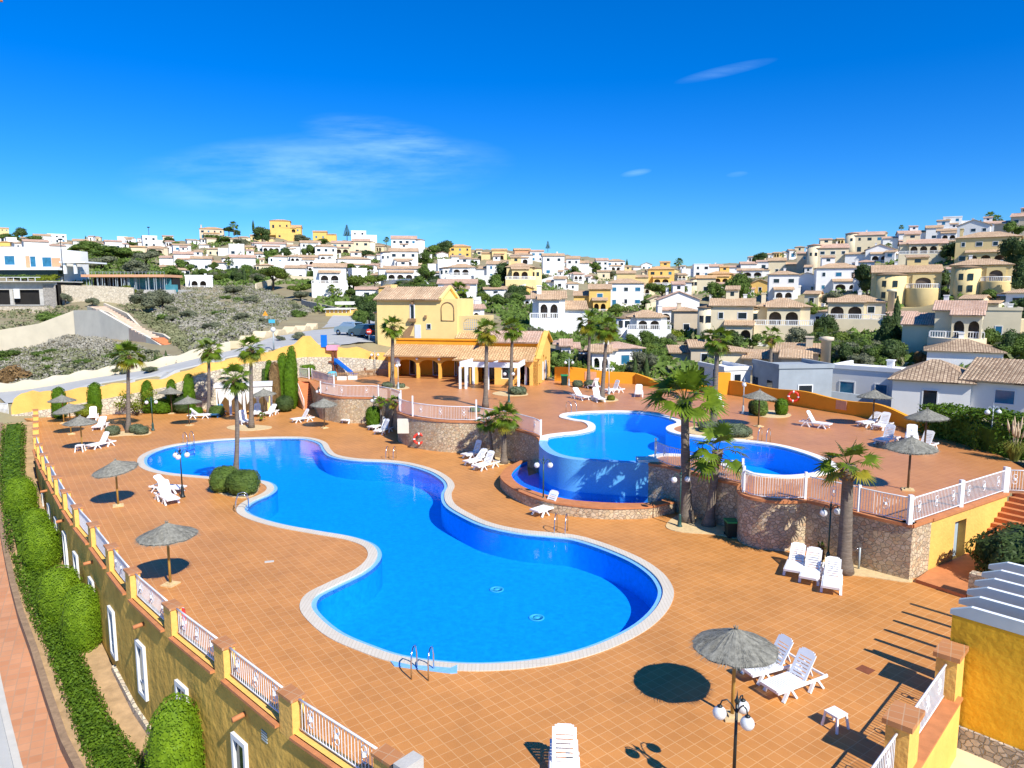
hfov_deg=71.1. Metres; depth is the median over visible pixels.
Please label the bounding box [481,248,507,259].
villa
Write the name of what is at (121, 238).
villa
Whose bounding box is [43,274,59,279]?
yellow shrub
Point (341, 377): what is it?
bench
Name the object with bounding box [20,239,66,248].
villa
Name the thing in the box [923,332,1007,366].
villa
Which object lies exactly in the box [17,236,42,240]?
broadleaf tree
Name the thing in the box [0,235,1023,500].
ground
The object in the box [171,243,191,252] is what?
villa
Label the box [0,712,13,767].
road
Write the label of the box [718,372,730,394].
gate pillar
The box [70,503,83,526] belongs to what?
parapet pillar
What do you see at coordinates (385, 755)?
parapet pillar
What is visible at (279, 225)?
villa
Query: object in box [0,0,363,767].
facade
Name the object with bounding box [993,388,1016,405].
window
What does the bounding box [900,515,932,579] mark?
retaining wall
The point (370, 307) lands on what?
dark tree
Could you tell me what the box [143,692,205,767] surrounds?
clipped bush
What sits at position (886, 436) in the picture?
sun lounger
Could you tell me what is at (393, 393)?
railing
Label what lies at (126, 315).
retaining wall
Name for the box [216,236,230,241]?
shrub
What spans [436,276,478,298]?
villa
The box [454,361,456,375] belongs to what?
door
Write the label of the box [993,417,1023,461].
pampas grass
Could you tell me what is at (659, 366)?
undergrowth
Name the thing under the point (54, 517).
window
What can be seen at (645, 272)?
villa
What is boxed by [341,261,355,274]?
villa
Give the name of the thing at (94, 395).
clipped column
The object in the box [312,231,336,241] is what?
villa
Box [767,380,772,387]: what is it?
window
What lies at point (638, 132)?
sky
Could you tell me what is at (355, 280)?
pine tree
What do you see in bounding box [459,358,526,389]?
terrace frame
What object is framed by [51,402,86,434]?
thatched parasol
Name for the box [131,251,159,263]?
olive tree
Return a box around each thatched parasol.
[46,394,75,423]
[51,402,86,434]
[62,415,97,450]
[91,459,138,507]
[132,521,199,587]
[158,387,183,413]
[174,396,201,425]
[253,389,275,415]
[310,398,337,428]
[688,625,782,722]
[743,389,777,426]
[855,388,893,425]
[879,435,939,491]
[904,408,949,442]
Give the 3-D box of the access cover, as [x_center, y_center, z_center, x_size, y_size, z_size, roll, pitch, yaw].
[10.369,8.383,21.039,0.400,0.006,0.400,-5,9,-36]
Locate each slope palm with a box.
[225,257,232,267]
[230,221,238,235]
[327,284,336,294]
[334,288,342,295]
[451,281,467,298]
[470,260,478,266]
[674,258,682,269]
[983,211,996,220]
[993,214,1003,220]
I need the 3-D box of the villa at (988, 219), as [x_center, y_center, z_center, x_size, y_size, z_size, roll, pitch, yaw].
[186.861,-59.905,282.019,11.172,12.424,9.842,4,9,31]
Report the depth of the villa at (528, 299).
153.31 m
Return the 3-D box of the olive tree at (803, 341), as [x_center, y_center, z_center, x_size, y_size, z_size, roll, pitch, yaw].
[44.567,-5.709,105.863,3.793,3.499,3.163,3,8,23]
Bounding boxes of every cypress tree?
[242,268,245,279]
[632,357,637,372]
[643,357,649,376]
[893,295,901,323]
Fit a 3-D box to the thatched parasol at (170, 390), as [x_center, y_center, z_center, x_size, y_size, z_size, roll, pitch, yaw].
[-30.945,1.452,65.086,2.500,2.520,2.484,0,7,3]
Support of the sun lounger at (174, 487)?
on the terrace floor at (654, 694)
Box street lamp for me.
[270,327,275,349]
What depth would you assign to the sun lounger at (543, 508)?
35.68 m
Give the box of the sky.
[0,0,1023,265]
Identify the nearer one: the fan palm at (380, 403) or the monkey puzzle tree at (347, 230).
the fan palm at (380, 403)
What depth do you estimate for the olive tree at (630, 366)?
80.67 m
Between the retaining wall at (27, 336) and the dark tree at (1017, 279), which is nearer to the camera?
the retaining wall at (27, 336)
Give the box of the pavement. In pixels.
[0,539,68,767]
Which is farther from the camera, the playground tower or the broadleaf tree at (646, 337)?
the broadleaf tree at (646, 337)
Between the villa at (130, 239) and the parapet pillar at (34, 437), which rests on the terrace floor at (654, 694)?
the parapet pillar at (34, 437)
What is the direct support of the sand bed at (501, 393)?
on the terrace floor at (951, 463)
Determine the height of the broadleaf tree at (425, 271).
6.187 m
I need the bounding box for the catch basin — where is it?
[500,460,674,519]
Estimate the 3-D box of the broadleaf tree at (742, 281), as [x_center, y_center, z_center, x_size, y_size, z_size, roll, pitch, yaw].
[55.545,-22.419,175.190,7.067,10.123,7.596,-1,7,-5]
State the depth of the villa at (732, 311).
117.03 m
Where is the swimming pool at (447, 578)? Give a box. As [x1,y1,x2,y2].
[137,436,673,673]
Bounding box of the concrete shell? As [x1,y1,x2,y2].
[0,277,82,312]
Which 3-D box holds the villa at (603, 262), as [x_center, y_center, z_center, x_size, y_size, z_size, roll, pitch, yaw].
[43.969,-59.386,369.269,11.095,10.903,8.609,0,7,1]
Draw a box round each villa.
[0,227,8,233]
[0,241,11,245]
[5,237,16,241]
[10,242,21,246]
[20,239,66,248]
[21,234,50,243]
[47,233,66,243]
[61,239,88,248]
[86,236,95,240]
[95,236,101,240]
[100,240,122,247]
[117,236,125,242]
[124,237,135,242]
[129,245,144,252]
[141,235,164,246]
[145,246,169,255]
[158,246,193,265]
[164,240,174,245]
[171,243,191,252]
[178,268,189,274]
[184,274,212,287]
[185,239,196,243]
[189,250,226,270]
[197,238,205,244]
[198,225,224,237]
[199,244,210,247]
[204,238,216,243]
[207,246,217,254]
[218,243,244,255]
[222,249,255,268]
[238,236,250,240]
[244,245,255,251]
[253,258,273,269]
[254,252,264,257]
[257,242,286,251]
[261,225,302,241]
[266,237,275,241]
[268,253,287,260]
[269,219,290,234]
[274,263,307,277]
[286,240,320,253]
[286,246,295,254]
[288,253,299,260]
[298,253,318,263]
[301,264,312,270]
[311,260,347,297]
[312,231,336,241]
[314,242,336,259]
[330,241,353,254]
[336,251,370,272]
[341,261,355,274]
[347,268,366,276]
[351,230,376,242]
[352,238,374,251]
[354,287,378,295]
[364,255,375,259]
[366,263,380,272]
[375,245,386,251]
[375,260,420,283]
[379,243,418,265]
[379,285,397,292]
[390,236,424,253]
[428,258,451,271]
[435,252,447,257]
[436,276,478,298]
[438,257,476,278]
[448,244,471,256]
[450,255,472,264]
[470,258,479,264]
[471,275,490,284]
[472,249,482,254]
[473,299,486,314]
[475,255,506,274]
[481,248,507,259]
[483,286,507,293]
[505,256,541,290]
[510,253,532,263]
[513,248,530,253]
[523,295,532,304]
[526,286,534,292]
[529,250,544,261]
[530,285,588,334]
[541,252,564,275]
[545,270,567,289]
[552,338,580,353]
[566,256,588,273]
[566,282,579,290]
[568,272,584,283]
[572,281,611,310]
[578,341,617,371]
[584,275,597,283]
[589,258,608,269]
[597,270,610,280]
[597,341,645,364]
[605,276,643,310]
[608,259,624,269]
[616,265,648,283]
[616,305,671,340]
[641,262,651,268]
[641,270,647,274]
[644,284,654,294]
[647,261,674,283]
[647,295,660,302]
[654,281,701,323]
[666,333,712,361]
[669,303,697,330]
[674,273,688,280]
[681,264,709,277]
[682,280,691,294]
[691,273,716,294]
[697,285,755,345]
[698,361,751,385]
[707,265,733,281]
[709,263,722,272]
[714,345,749,363]
[729,260,757,272]
[736,266,769,277]
[741,336,833,382]
[751,279,767,295]
[752,293,813,346]
[752,358,834,396]
[756,260,768,267]
[765,256,796,275]
[766,285,801,298]
[767,268,800,300]
[772,252,782,257]
[782,249,795,259]
[794,246,804,257]
[796,252,806,272]
[798,265,813,293]
[803,290,827,306]
[806,238,849,273]
[810,303,826,323]
[813,255,858,294]
[826,289,896,331]
[832,238,844,243]
[832,359,905,396]
[845,230,885,251]
[845,243,895,263]
[852,260,875,265]
[852,274,868,293]
[870,254,944,307]
[881,225,921,248]
[884,250,897,262]
[884,311,918,326]
[887,359,976,414]
[897,232,948,264]
[900,295,987,364]
[920,223,943,238]
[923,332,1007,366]
[936,219,950,228]
[936,222,958,239]
[943,216,970,228]
[949,255,1015,299]
[954,228,1023,263]
[956,218,991,236]
[958,294,1003,306]
[958,357,1023,418]
[980,216,995,231]
[982,303,1023,335]
[993,207,1023,234]
[996,289,1023,306]
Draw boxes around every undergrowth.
[53,237,1023,377]
[488,285,596,349]
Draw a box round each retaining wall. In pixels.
[0,311,74,350]
[61,285,134,304]
[73,310,160,344]
[87,306,116,316]
[103,303,172,341]
[309,381,377,423]
[377,399,404,429]
[396,404,539,473]
[648,462,740,525]
[737,484,806,550]
[805,498,915,579]
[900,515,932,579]
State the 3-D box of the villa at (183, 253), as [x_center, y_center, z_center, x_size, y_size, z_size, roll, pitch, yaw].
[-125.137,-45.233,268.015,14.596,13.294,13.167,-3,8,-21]
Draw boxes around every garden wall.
[255,275,312,289]
[268,258,335,268]
[301,299,338,307]
[381,279,428,285]
[473,273,563,303]
[551,267,611,279]
[645,302,655,310]
[831,391,891,406]
[967,570,987,596]
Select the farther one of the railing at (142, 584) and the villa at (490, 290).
the villa at (490, 290)
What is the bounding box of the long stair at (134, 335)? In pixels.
[89,306,158,342]
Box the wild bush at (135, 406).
[113,387,156,415]
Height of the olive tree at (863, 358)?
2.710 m
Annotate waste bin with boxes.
[561,374,567,384]
[723,518,737,537]
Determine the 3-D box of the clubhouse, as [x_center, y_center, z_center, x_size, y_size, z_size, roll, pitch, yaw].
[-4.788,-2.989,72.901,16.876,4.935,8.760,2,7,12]
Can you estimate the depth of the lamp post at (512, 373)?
57.29 m
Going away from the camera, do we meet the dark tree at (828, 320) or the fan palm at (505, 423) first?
the fan palm at (505, 423)
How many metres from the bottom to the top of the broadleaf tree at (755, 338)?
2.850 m
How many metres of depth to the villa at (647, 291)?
224.59 m
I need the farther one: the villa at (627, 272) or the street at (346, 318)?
the villa at (627, 272)
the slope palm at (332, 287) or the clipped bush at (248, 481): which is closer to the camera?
the clipped bush at (248, 481)
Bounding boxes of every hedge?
[0,421,37,553]
[10,551,113,734]
[75,717,147,767]
[914,402,1023,461]
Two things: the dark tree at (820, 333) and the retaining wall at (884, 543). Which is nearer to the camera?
the retaining wall at (884, 543)
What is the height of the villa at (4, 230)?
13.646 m
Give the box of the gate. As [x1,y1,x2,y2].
[0,403,8,413]
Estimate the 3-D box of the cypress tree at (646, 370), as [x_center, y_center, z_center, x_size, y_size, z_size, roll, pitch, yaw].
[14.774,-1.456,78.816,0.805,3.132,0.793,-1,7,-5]
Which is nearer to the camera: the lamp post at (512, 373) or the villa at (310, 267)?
the lamp post at (512, 373)
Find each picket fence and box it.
[313,369,376,379]
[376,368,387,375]
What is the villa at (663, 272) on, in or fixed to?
on the ground at (320, 317)
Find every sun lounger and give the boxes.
[85,431,115,449]
[87,406,98,419]
[91,416,109,429]
[148,474,186,493]
[153,479,179,505]
[187,408,211,418]
[210,404,225,417]
[239,410,248,424]
[254,403,261,414]
[263,404,278,416]
[290,409,313,422]
[367,416,385,429]
[373,419,393,434]
[460,440,485,458]
[462,448,486,466]
[471,450,499,470]
[529,490,558,517]
[548,723,579,767]
[570,387,589,400]
[585,378,600,388]
[590,387,605,402]
[605,380,624,392]
[634,384,642,396]
[740,633,805,685]
[759,647,827,702]
[782,542,805,578]
[798,546,824,585]
[799,410,832,428]
[820,556,842,595]
[855,411,881,427]
[871,412,893,430]
[873,424,900,443]
[904,424,918,439]
[921,430,938,447]
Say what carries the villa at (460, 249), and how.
on the ground at (320, 317)
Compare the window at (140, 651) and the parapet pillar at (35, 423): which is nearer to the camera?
the window at (140, 651)
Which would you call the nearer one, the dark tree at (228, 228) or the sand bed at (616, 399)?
the sand bed at (616, 399)
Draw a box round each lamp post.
[145,398,157,430]
[173,448,189,497]
[395,361,400,388]
[503,370,514,402]
[534,455,552,497]
[564,359,573,385]
[606,365,614,393]
[671,471,690,526]
[712,690,754,767]
[741,378,745,414]
[820,501,839,566]
[984,404,1001,426]
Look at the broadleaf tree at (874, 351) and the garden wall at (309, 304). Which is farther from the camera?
the garden wall at (309, 304)
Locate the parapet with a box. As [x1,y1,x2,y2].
[0,341,230,391]
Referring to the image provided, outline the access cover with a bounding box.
[855,665,875,674]
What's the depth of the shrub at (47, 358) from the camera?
86.80 m
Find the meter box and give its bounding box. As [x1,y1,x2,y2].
[393,750,423,767]
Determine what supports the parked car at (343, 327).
on the street at (267, 348)
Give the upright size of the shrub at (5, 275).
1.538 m
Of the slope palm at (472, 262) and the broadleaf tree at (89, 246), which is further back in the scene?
the broadleaf tree at (89, 246)
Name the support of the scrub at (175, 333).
on the ground at (320, 317)
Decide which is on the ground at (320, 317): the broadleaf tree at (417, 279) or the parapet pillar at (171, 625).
the broadleaf tree at (417, 279)
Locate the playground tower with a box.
[321,335,357,377]
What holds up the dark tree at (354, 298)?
on the ground at (320, 317)
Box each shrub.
[0,274,18,278]
[0,350,21,357]
[0,357,12,363]
[0,364,32,379]
[0,373,19,383]
[15,274,34,280]
[31,351,45,356]
[34,274,55,280]
[34,311,64,320]
[40,356,52,360]
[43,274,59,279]
[44,348,56,352]
[72,359,92,364]
[102,350,129,358]
[155,313,180,321]
[202,234,220,239]
[210,310,225,314]
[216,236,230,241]
[219,295,231,298]
[290,309,307,316]
[518,324,530,330]
[577,363,595,369]
[671,329,686,337]
[913,350,926,363]
[964,521,1023,571]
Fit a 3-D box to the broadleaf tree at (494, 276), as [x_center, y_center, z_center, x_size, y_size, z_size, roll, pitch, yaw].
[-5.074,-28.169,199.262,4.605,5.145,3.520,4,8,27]
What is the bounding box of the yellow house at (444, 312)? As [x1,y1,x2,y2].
[373,285,493,346]
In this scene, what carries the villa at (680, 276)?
on the ground at (320, 317)
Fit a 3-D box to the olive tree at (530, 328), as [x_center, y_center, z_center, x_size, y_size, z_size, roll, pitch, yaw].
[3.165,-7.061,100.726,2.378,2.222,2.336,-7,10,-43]
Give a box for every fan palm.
[109,339,148,432]
[194,337,224,415]
[215,363,252,470]
[232,335,265,427]
[373,396,387,427]
[381,314,406,387]
[387,395,402,430]
[473,318,502,407]
[476,409,499,458]
[485,401,522,463]
[499,315,526,392]
[575,308,602,379]
[593,315,619,400]
[641,364,729,522]
[686,420,750,527]
[700,322,733,421]
[759,326,783,361]
[811,434,882,575]
[817,542,825,561]
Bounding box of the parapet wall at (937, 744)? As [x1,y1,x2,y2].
[913,696,962,767]
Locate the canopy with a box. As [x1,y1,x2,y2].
[213,381,272,414]
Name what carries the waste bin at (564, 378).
on the terrace floor at (951, 463)
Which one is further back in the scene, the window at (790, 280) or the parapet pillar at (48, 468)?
the window at (790, 280)
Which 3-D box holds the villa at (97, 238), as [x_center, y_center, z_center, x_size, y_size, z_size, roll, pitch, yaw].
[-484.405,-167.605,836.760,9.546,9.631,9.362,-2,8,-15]
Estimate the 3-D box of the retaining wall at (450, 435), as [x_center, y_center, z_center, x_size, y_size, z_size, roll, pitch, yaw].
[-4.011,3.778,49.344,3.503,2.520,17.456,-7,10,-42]
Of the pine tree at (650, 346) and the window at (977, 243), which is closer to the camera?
the pine tree at (650, 346)
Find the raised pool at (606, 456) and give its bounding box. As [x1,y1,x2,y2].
[539,410,837,502]
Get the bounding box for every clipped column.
[51,386,67,418]
[86,382,102,413]
[140,380,153,413]
[166,379,176,412]
[182,373,195,412]
[261,368,264,380]
[264,360,271,380]
[268,362,280,409]
[276,352,287,395]
[283,360,297,408]
[286,345,298,405]
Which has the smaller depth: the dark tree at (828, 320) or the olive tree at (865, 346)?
the olive tree at (865, 346)
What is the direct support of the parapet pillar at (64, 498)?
on the terrace floor at (654, 694)
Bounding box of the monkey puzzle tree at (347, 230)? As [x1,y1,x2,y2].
[343,225,350,240]
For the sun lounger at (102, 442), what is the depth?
51.24 m
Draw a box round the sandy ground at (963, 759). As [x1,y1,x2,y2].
[950,748,1003,767]
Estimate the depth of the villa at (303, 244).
343.93 m
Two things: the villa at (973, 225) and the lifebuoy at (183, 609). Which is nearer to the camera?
the lifebuoy at (183, 609)
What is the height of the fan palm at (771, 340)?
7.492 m
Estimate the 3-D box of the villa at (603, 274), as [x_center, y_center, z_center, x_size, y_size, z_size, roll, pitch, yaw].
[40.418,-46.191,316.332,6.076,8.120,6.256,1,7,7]
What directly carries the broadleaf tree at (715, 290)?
on the ground at (320, 317)
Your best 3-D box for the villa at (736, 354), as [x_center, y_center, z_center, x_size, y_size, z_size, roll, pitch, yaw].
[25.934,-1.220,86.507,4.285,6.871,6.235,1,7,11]
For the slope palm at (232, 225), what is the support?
on the ground at (320, 317)
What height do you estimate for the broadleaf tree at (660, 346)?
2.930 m
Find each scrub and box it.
[0,305,81,329]
[0,333,176,382]
[0,345,162,382]
[117,302,207,352]
[137,282,314,349]
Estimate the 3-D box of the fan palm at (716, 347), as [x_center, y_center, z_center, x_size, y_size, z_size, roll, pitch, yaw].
[13.395,-0.613,47.012,2.300,6.835,2.209,0,7,0]
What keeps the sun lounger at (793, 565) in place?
on the terrace floor at (654, 694)
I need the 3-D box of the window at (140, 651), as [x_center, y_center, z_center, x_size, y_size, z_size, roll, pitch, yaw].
[-13.007,10.054,25.226,0.150,2.000,0.840,-7,10,-44]
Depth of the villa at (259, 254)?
301.77 m
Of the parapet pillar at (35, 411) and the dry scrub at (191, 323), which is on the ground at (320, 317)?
the dry scrub at (191, 323)
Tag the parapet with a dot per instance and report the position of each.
(88, 374)
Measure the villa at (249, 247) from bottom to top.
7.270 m
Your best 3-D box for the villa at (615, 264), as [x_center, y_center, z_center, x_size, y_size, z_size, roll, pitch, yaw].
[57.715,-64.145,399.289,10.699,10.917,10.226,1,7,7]
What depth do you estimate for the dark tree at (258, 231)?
362.95 m
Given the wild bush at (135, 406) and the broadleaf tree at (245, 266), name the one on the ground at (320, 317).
the broadleaf tree at (245, 266)
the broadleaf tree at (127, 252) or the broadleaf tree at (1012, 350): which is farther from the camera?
the broadleaf tree at (127, 252)
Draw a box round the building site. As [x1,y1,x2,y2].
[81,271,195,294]
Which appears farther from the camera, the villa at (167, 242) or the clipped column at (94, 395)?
the villa at (167, 242)
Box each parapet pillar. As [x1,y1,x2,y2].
[32,409,38,419]
[32,414,38,425]
[32,420,38,431]
[32,427,38,434]
[32,434,39,448]
[35,443,42,458]
[39,452,47,469]
[45,462,54,480]
[52,474,61,494]
[60,488,71,509]
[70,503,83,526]
[86,521,100,546]
[103,542,118,571]
[123,566,141,598]
[161,599,182,636]
[211,635,236,677]
[276,684,305,737]
[370,743,404,767]
[881,700,924,767]
[933,639,968,740]
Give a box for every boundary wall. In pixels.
[11,336,388,416]
[554,367,634,383]
[635,373,658,387]
[729,380,929,431]
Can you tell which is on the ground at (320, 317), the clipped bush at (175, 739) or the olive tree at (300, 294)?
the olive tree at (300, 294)
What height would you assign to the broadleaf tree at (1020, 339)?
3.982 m
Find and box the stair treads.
[151,337,170,344]
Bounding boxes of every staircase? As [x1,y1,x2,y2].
[297,381,313,409]
[972,493,1023,552]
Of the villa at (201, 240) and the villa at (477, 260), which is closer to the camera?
the villa at (477, 260)
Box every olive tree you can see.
[59,363,69,367]
[60,292,72,304]
[73,363,83,368]
[85,298,99,305]
[88,256,117,268]
[111,368,125,373]
[120,259,150,273]
[128,291,160,309]
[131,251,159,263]
[143,366,158,371]
[144,349,159,352]
[152,288,175,307]
[164,315,177,320]
[165,305,177,312]
[178,310,197,316]
[201,321,221,329]
[223,286,243,292]
[232,239,248,244]
[233,312,251,320]
[241,295,258,302]
[258,318,268,323]
[275,335,285,339]
[291,332,304,338]
[292,304,302,308]
[293,234,310,240]
[293,291,309,300]
[503,292,511,298]
[526,326,543,331]
[625,361,643,372]
[630,350,658,370]
[666,333,676,341]
[784,326,809,342]
[801,334,816,342]
[820,290,844,304]
[832,342,859,359]
[846,352,874,364]
[856,339,881,343]
[861,344,884,355]
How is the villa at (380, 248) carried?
on the ground at (320, 317)
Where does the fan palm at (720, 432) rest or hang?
on the sand bed at (696, 527)
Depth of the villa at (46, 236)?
411.67 m
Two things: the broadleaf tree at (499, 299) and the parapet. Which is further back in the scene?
the broadleaf tree at (499, 299)
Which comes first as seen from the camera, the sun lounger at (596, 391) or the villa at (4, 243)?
the sun lounger at (596, 391)
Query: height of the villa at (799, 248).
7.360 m
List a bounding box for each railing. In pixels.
[50,466,55,481]
[57,478,64,495]
[66,492,75,513]
[78,508,90,533]
[94,526,108,555]
[113,549,128,580]
[135,573,167,619]
[176,608,217,660]
[229,647,282,712]
[298,698,376,767]
[299,368,309,378]
[311,368,334,386]
[320,381,378,396]
[378,386,401,401]
[398,392,413,415]
[413,400,476,419]
[478,407,541,436]
[654,438,743,481]
[741,463,807,499]
[809,476,915,521]
[871,733,897,767]
[906,466,1008,524]
[914,664,946,733]
[1007,467,1023,491]
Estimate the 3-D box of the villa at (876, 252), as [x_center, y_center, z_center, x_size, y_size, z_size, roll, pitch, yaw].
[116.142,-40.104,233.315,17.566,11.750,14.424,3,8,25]
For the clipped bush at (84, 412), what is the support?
on the terrace floor at (654, 694)
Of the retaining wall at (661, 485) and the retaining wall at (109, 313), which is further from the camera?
the retaining wall at (109, 313)
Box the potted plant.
[257,412,266,420]
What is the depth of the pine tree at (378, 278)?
211.69 m
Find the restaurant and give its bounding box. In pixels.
[324,301,357,315]
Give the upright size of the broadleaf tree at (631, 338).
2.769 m
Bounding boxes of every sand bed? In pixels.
[104,431,151,436]
[209,486,258,497]
[227,425,271,430]
[386,384,408,389]
[486,457,509,464]
[492,391,527,395]
[588,396,617,401]
[666,515,736,538]
[689,426,752,439]
[748,410,790,417]
[808,553,912,582]
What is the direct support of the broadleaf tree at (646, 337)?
on the ground at (320, 317)
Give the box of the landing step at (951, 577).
[915,553,984,597]
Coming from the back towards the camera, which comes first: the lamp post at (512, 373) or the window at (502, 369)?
the window at (502, 369)
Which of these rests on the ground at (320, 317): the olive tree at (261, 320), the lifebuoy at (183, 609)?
the olive tree at (261, 320)
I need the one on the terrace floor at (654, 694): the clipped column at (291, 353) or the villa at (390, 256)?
the clipped column at (291, 353)
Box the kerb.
[0,675,22,767]
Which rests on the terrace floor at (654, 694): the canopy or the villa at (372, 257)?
the canopy
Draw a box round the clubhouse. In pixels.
[383,330,552,385]
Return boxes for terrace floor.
[24,406,966,767]
[298,374,1023,518]
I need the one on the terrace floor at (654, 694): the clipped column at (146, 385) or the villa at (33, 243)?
the clipped column at (146, 385)
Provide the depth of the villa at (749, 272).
256.78 m
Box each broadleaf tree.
[0,233,18,238]
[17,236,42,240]
[68,244,84,250]
[77,240,104,251]
[89,245,125,256]
[114,247,143,256]
[115,258,126,266]
[126,242,137,245]
[157,265,183,275]
[173,259,195,269]
[191,268,208,274]
[207,261,218,268]
[218,272,227,280]
[239,264,253,272]
[263,249,278,258]
[300,244,314,254]
[318,238,328,243]
[344,288,355,296]
[351,309,369,323]
[364,292,376,302]
[414,275,425,282]
[416,266,435,280]
[418,251,434,263]
[423,245,439,255]
[476,278,485,288]
[480,278,501,290]
[488,274,500,282]
[489,293,509,304]
[510,292,525,303]
[550,350,568,366]
[554,355,577,366]
[566,265,580,272]
[590,262,601,273]
[622,333,640,345]
[637,330,660,343]
[647,349,667,355]
[652,343,664,349]
[657,337,678,346]
[658,354,677,363]
[706,281,725,297]
[722,271,751,297]
[744,333,762,348]
[819,341,837,355]
[840,336,872,354]
[848,332,862,339]
[852,339,874,353]
[863,344,887,365]
[872,338,908,349]
[974,288,996,299]
[982,326,1002,344]
[994,334,1023,357]
[996,344,1019,358]
[1003,220,1023,234]
[1009,342,1023,354]
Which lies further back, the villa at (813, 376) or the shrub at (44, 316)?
the shrub at (44, 316)
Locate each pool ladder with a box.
[183,431,194,452]
[235,492,248,511]
[410,644,433,680]
[554,513,567,533]
[566,400,576,412]
[757,427,770,442]
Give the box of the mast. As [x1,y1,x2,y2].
[58,239,63,280]
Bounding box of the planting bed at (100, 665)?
[0,422,148,767]
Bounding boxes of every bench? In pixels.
[337,376,346,379]
[348,376,357,379]
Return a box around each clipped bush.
[1,475,39,516]
[18,507,51,539]
[21,519,62,571]
[35,564,83,623]
[58,583,102,652]
[73,404,99,416]
[105,425,120,435]
[129,424,142,432]
[134,426,148,434]
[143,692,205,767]
[152,398,170,413]
[173,394,189,412]
[189,407,202,413]
[208,469,231,492]
[209,405,224,416]
[211,465,236,472]
[224,469,260,495]
[274,395,293,411]
[299,364,315,376]
[365,406,379,428]
[382,381,392,387]
[396,383,404,387]
[470,406,479,411]
[509,386,526,394]
[572,380,583,386]
[584,379,599,387]
[607,395,614,400]
[696,421,720,429]
[712,422,752,437]
[748,400,754,413]
[750,400,768,415]
[774,398,788,414]
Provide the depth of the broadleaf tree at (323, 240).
385.44 m
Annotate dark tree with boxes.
[12,227,27,236]
[161,236,174,243]
[223,226,233,235]
[228,272,240,280]
[233,229,240,234]
[252,226,269,241]
[253,275,265,281]
[279,247,291,255]
[349,295,361,300]
[354,294,368,307]
[357,300,376,323]
[360,250,374,254]
[392,280,403,284]
[436,240,453,252]
[493,261,508,285]
[507,284,522,294]
[518,285,528,294]
[640,299,650,306]
[700,330,719,339]
[720,331,743,346]
[752,252,767,260]
[807,331,827,337]
[812,314,839,331]
[838,343,859,360]
[853,263,871,294]
[874,312,899,340]
[875,342,903,358]
[881,339,907,356]
[896,323,901,338]
[938,241,955,260]
[941,267,950,285]
[997,236,1023,268]
[1001,328,1018,348]
[1009,297,1023,318]
[1010,261,1023,288]
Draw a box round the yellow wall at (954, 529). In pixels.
[919,490,1009,569]
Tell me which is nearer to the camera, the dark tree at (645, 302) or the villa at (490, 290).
the villa at (490, 290)
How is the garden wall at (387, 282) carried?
on the ground at (320, 317)
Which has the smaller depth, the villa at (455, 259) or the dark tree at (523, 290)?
the dark tree at (523, 290)
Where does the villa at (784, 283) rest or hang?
on the ground at (320, 317)
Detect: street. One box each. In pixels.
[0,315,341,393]
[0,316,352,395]
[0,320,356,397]
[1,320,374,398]
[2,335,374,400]
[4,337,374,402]
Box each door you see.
[409,360,415,374]
[415,325,420,337]
[433,361,437,374]
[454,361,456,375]
[953,521,958,555]
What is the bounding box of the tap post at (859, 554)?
[855,547,860,568]
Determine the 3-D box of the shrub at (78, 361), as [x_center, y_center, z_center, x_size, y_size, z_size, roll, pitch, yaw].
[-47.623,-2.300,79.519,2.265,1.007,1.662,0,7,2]
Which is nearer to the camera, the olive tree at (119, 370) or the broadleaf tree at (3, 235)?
the olive tree at (119, 370)
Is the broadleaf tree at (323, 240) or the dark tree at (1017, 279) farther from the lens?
the broadleaf tree at (323, 240)
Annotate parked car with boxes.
[334,322,362,334]
[348,324,374,337]
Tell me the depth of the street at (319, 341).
76.78 m
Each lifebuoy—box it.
[182,607,186,630]
[413,433,422,444]
[787,391,799,401]
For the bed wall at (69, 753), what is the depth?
28.29 m
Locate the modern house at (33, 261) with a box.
[0,247,106,281]
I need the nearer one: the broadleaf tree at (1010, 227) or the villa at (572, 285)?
the broadleaf tree at (1010, 227)
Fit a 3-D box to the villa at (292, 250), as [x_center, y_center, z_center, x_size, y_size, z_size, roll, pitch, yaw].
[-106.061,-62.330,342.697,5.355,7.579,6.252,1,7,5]
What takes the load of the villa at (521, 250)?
on the ground at (320, 317)
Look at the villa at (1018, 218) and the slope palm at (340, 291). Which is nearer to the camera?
the slope palm at (340, 291)
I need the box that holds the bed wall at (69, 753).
[0,422,84,767]
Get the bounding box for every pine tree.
[213,274,222,279]
[258,265,290,290]
[286,283,311,290]
[347,275,364,288]
[357,265,373,270]
[363,274,386,286]
[477,293,489,300]
[608,307,622,313]
[641,343,658,352]
[644,283,670,295]
[810,305,827,314]
[813,328,835,332]
[822,331,850,340]
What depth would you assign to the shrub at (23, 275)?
172.68 m
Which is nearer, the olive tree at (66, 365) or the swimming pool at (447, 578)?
the swimming pool at (447, 578)
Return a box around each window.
[4,255,14,264]
[29,256,36,266]
[41,493,44,507]
[42,257,51,266]
[46,503,50,518]
[53,516,57,529]
[62,530,68,567]
[72,551,79,578]
[87,576,94,589]
[107,605,117,660]
[134,639,148,701]
[174,679,188,702]
[230,731,248,767]
[410,304,414,317]
[501,368,513,378]
[620,354,629,364]
[635,287,640,291]
[683,323,689,329]
[700,353,707,361]
[718,312,723,318]
[733,373,741,380]
[737,312,746,318]
[753,376,757,384]
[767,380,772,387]
[788,278,794,282]
[798,384,812,391]
[835,272,841,276]
[839,380,854,393]
[867,306,874,313]
[874,383,887,395]
[921,389,938,409]
[958,256,965,260]
[975,242,982,246]
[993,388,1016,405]
[995,326,1002,334]
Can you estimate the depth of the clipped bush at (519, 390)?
61.48 m
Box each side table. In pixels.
[74,444,85,452]
[820,706,849,734]
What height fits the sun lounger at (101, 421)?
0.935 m
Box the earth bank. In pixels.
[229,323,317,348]

